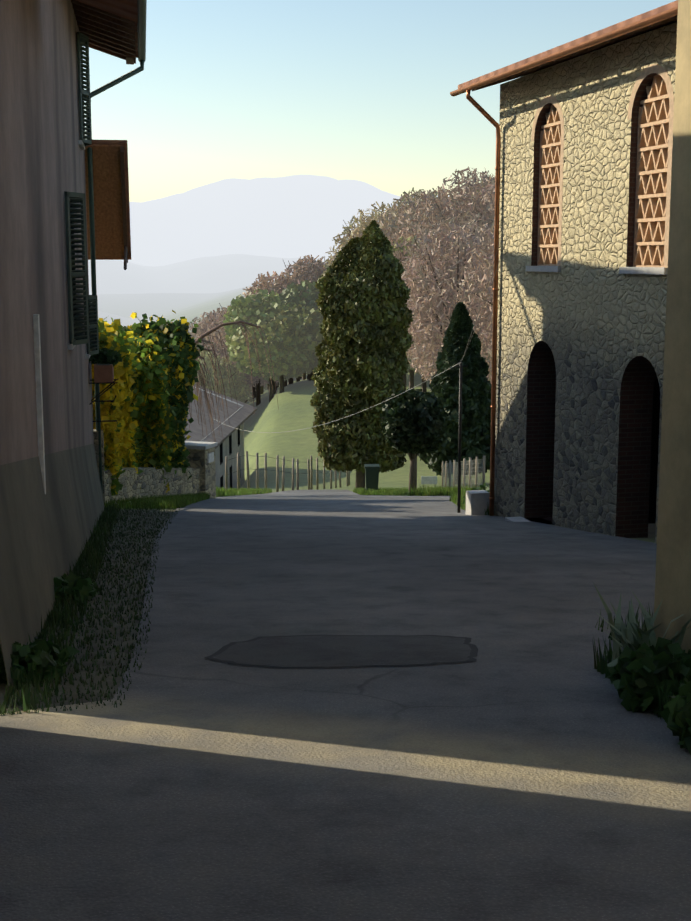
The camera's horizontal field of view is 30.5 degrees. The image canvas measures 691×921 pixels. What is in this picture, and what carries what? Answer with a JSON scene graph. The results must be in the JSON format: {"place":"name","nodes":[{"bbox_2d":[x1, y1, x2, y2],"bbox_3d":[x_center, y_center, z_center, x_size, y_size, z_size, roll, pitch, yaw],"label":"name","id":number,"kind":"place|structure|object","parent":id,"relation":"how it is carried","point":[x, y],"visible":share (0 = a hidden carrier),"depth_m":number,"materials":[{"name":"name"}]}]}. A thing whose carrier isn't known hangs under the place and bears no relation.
{"place":"outdoors","nodes":[
{"label":"outdoors","id":0,"kind":"place"},
{"bbox_2d":[0,0,93,464],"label":"building wall","id":1,"kind":"structure","parent":0,"point":[42,161],"depth_m":12.43,"materials":[{"name":"beige paint"}]},
{"bbox_2d":[33,314,45,493],"bbox_3d":[-2.904,0.158,11.081,0.280,2.796,1.429,0,9,-1],"label":"pipe","id":2,"kind":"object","parent":1,"relation":"attached to","point":[38,380],"depth_m":11.56,"materials":[{"name":"grey metal"}]},
{"bbox_2d":[68,140,90,358],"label":"plaster house windows","id":3,"kind":"structure","parent":1,"relation":"in","point":[82,147],"depth_m":20.82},
{"bbox_2d":[64,32,98,354],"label":"window shutters","id":4,"kind":"object","parent":1,"relation":"attached to","point":[89,338],"visible":0.98,"depth_m":16.91,"materials":[{"name":"green wood"}]},
{"bbox_2d":[89,363,117,421],"bbox_3d":[-4.360,-1.198,22.896,0.507,1.147,1.184,-1,9,-9],"label":"flower box","id":5,"kind":"object","parent":1,"relation":"attached to","point":[103,373],"visible":0.88,"depth_m":22.28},
{"bbox_2d":[89,347,122,366],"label":"flower box plants","id":6,"kind":"object","parent":5,"relation":"in","point":[105,355],"visible":0.88,"depth_m":22.56,"materials":[{"name":"green plant"}]},
{"bbox_2d":[71,0,137,64],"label":"roof eave","id":7,"kind":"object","parent":1,"relation":"on","point":[109,27],"depth_m":20.59,"materials":[{"name":"brown wood"}]},
{"bbox_2d":[86,0,146,493],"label":"drainpipe","id":8,"kind":"object","parent":7,"relation":"attached to","point":[141,9],"visible":0.58,"depth_m":23.18,"materials":[{"name":"metal"}]},
{"bbox_2d":[85,140,130,269],"bbox_3d":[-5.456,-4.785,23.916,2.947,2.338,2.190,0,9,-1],"label":"shutter","id":9,"kind":"object","parent":1,"relation":"attached to","point":[111,202],"visible":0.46,"depth_m":23.95,"materials":[{"name":"brown wood"}]},
{"bbox_2d":[0,444,103,687],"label":"building wall","id":10,"kind":"structure","parent":0,"point":[43,535],"depth_m":10.40,"materials":[{"name":"beige paint"}]},
{"bbox_2d":[0,510,174,712],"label":"gravel strip","id":11,"kind":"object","parent":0,"point":[83,672],"depth_m":9.54,"materials":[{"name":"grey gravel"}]},
{"bbox_2d":[98,311,149,326],"bbox_3d":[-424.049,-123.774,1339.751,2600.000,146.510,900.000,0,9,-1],"label":"hills","id":12,"kind":"structure","parent":0,"point":[124,321],"depth_m":1332.08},
{"bbox_2d":[104,441,216,501],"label":"stone wall","id":13,"kind":"structure","parent":0,"point":[200,457],"depth_m":28.82,"materials":[{"name":"grey stone"}]},
{"bbox_2d":[88,254,325,294],"bbox_3d":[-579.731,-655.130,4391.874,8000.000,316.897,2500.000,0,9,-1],"label":"hills","id":14,"kind":"structure","parent":0,"point":[219,274],"depth_m":3839.64,"materials":[{"name":"blue"}]},
{"bbox_2d":[128,175,448,266],"bbox_3d":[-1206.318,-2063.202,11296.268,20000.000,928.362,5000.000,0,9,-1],"label":"mountains","id":15,"kind":"structure","parent":0,"point":[296,216],"depth_m":9895.04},
{"bbox_2d":[0,489,690,920],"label":"road asphalt","id":16,"kind":"structure","parent":0,"point":[526,765],"depth_m":5.90,"materials":[{"name":"grey asphalt"}]},
{"bbox_2d":[204,635,477,667],"bbox_3d":[-0.012,1.280,8.564,1.843,0.173,1.284,0,9,-1],"label":"road repair patch","id":17,"kind":"object","parent":16,"relation":"on","point":[320,651],"visible":0.88,"depth_m":8.50,"materials":[{"name":"grey asphalt"}]},
{"bbox_2d":[594,584,690,683],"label":"iris clump","id":18,"kind":"object","parent":16,"relation":"on","point":[629,634],"visible":0.46,"depth_m":7.46,"materials":[{"name":"green plant"}]},
{"bbox_2d":[90,273,655,542],"bbox_3d":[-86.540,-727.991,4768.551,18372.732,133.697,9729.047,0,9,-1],"label":"grassy ground","id":19,"kind":"structure","parent":0,"point":[294,411],"depth_m":83.27,"materials":[{"name":"green plant"}]},
{"bbox_2d":[93,429,123,503],"bbox_3d":[-4.607,0.344,24.876,0.890,2.108,1.799,-1,9,-8],"label":"garden gate","id":20,"kind":"object","parent":19,"relation":"on","point":[96,441],"visible":0.15,"depth_m":25.34,"materials":[{"name":"grey metal"}]},
{"bbox_2d":[91,310,203,495],"bbox_3d":[-5.080,-1.098,27.952,2.504,4.670,5.365,3,9,17],"label":"hedge","id":21,"kind":"object","parent":19,"relation":"on","point":[149,415],"depth_m":27.89,"materials":[{"name":"green plant"}]},
{"bbox_2d":[201,406,244,488],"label":"farm building walls","id":22,"kind":"structure","parent":19,"relation":"on","point":[231,446],"depth_m":64.17,"materials":[{"name":"white paint"}]},
{"bbox_2d":[184,384,256,448],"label":"house roof","id":23,"kind":"structure","parent":22,"relation":"on","point":[240,416],"depth_m":61.80,"materials":[{"name":"grey tile"}]},
{"bbox_2d":[193,386,243,405],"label":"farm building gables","id":24,"kind":"object","parent":23,"relation":"on","point":[220,397],"visible":0.14,"depth_m":68.03,"materials":[{"name":"grey"}]},
{"bbox_2d":[172,321,278,442],"bbox_3d":[-5.709,-1.298,35.406,6.200,5.192,6.325,7,11,36],"label":"weeping tree","id":25,"kind":"object","parent":19,"relation":"on","point":[205,334],"visible":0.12,"depth_m":35.44,"materials":[{"name":"brown plant"}]},
{"bbox_2d":[225,451,355,491],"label":"wood fence posts","id":26,"kind":"object","parent":19,"relation":"on","point":[310,477],"visible":0.56,"depth_m":44.57,"materials":[{"name":"grey wood"}]},
{"bbox_2d":[0,484,689,718],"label":"verge grass","id":27,"kind":"structure","parent":19,"relation":"on","point":[108,518],"depth_m":10.89,"materials":[{"name":"green plant"}]},
{"bbox_2d":[0,483,690,754],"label":"verge weeds","id":28,"kind":"object","parent":19,"relation":"on","point":[632,672],"visible":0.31,"depth_m":6.86,"materials":[{"name":"green plant"}]},
{"bbox_2d":[201,190,492,405],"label":"forest trunks","id":29,"kind":"object","parent":19,"relation":"on","point":[258,392],"depth_m":97.02,"materials":[{"name":"brown plant"}]},
{"bbox_2d":[187,166,494,403],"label":"forest crowns","id":30,"kind":"object","parent":29,"relation":"on","point":[285,314],"visible":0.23,"depth_m":89.73,"materials":[{"name":"plant"}]},
{"bbox_2d":[310,220,413,488],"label":"cypress","id":31,"kind":"object","parent":19,"relation":"on","point":[363,346],"depth_m":45.91,"materials":[{"name":"green plant"}]},
{"bbox_2d":[364,464,379,490],"bbox_3d":[0.769,0.566,36.859,0.440,0.866,0.505,0,9,-1],"label":"wheelie bin","id":32,"kind":"object","parent":19,"relation":"on","point":[372,475],"visible":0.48,"depth_m":36.61,"materials":[{"name":"green plastic"}]},
{"bbox_2d":[379,388,447,491],"bbox_3d":[1.875,-0.403,34.886,1.896,3.201,1.850,0,9,-1],"label":"holm oak","id":33,"kind":"object","parent":19,"relation":"on","point":[413,421],"depth_m":34.25,"materials":[{"name":"green plant"}]},
{"bbox_2d":[387,496,448,500],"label":"slab","id":34,"kind":"structure","parent":19,"relation":"on","point":[401,498],"depth_m":30.80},
{"bbox_2d":[421,476,436,486],"bbox_3d":[2.517,0.791,38.121,0.480,0.640,0.047,0,9,-1],"label":"sign board","id":35,"kind":"object","parent":19,"relation":"on","point":[428,479],"visible":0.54,"depth_m":38.06,"materials":[{"name":"white paint"}]},
{"bbox_2d":[417,302,491,483],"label":"conifer","id":36,"kind":"object","parent":19,"relation":"on","point":[476,413],"depth_m":57.32,"materials":[{"name":"green plant"}]},
{"bbox_2d":[442,456,485,487],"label":"picket fence","id":37,"kind":"object","parent":19,"relation":"on","point":[478,480],"visible":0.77,"depth_m":40.07,"materials":[{"name":"wood"}]},
{"bbox_2d":[466,490,489,514],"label":"concrete block","id":38,"kind":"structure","parent":19,"relation":"on","point":[477,501],"depth_m":22.21,"materials":[{"name":"white concrete"}]},
{"bbox_2d":[653,0,690,652],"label":"wall","id":39,"kind":"structure","parent":19,"relation":"on","point":[673,574],"depth_m":7.29,"materials":[{"name":"beige paint"}]},
{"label":"stone barn","id":40,"kind":"object","parent":19,"relation":"on","visible":0},
{"bbox_2d":[214,212,507,512],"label":"service pole cables","id":41,"kind":"object","parent":40,"relation":"attached to","point":[460,366],"visible":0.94,"depth_m":22.68,"materials":[{"name":"grey metal"}]},
{"bbox_2d":[537,74,669,266],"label":"lattice windows","id":42,"kind":"structure","parent":40,"relation":"attached to","point":[651,172],"depth_m":16.79,"materials":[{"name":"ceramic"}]},
{"bbox_2d":[82,0,675,201],"label":"sky","id":43,"kind":"structure","parent":0,"point":[359,90],"materials":[{"name":"blue"}]},
{"bbox_2d":[494,22,676,543],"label":"stone building","id":44,"kind":"structure","parent":0,"point":[581,337],"depth_m":18.42,"materials":[{"name":"beige stone"}]},
{"bbox_2d":[450,6,677,515],"bbox_3d":[4.131,-1.467,14.489,0.660,7.246,16.070,-2,9,-15],"label":"gutter and downspout","id":45,"kind":"object","parent":44,"relation":"attached to","point":[651,20],"visible":0.96,"depth_m":21.05,"materials":[{"name":"metal"}]},
{"bbox_2d":[458,0,677,90],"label":"roof","id":46,"kind":"structure","parent":44,"relation":"on","point":[665,22],"depth_m":17.26,"materials":[{"name":"orange tile"}]},
{"bbox_2d":[505,64,673,524],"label":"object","id":47,"kind":"object","parent":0,"point":[662,73],"visible":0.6,"depth_m":18.96,"materials":[{"name":"grey stone"}]}
]}

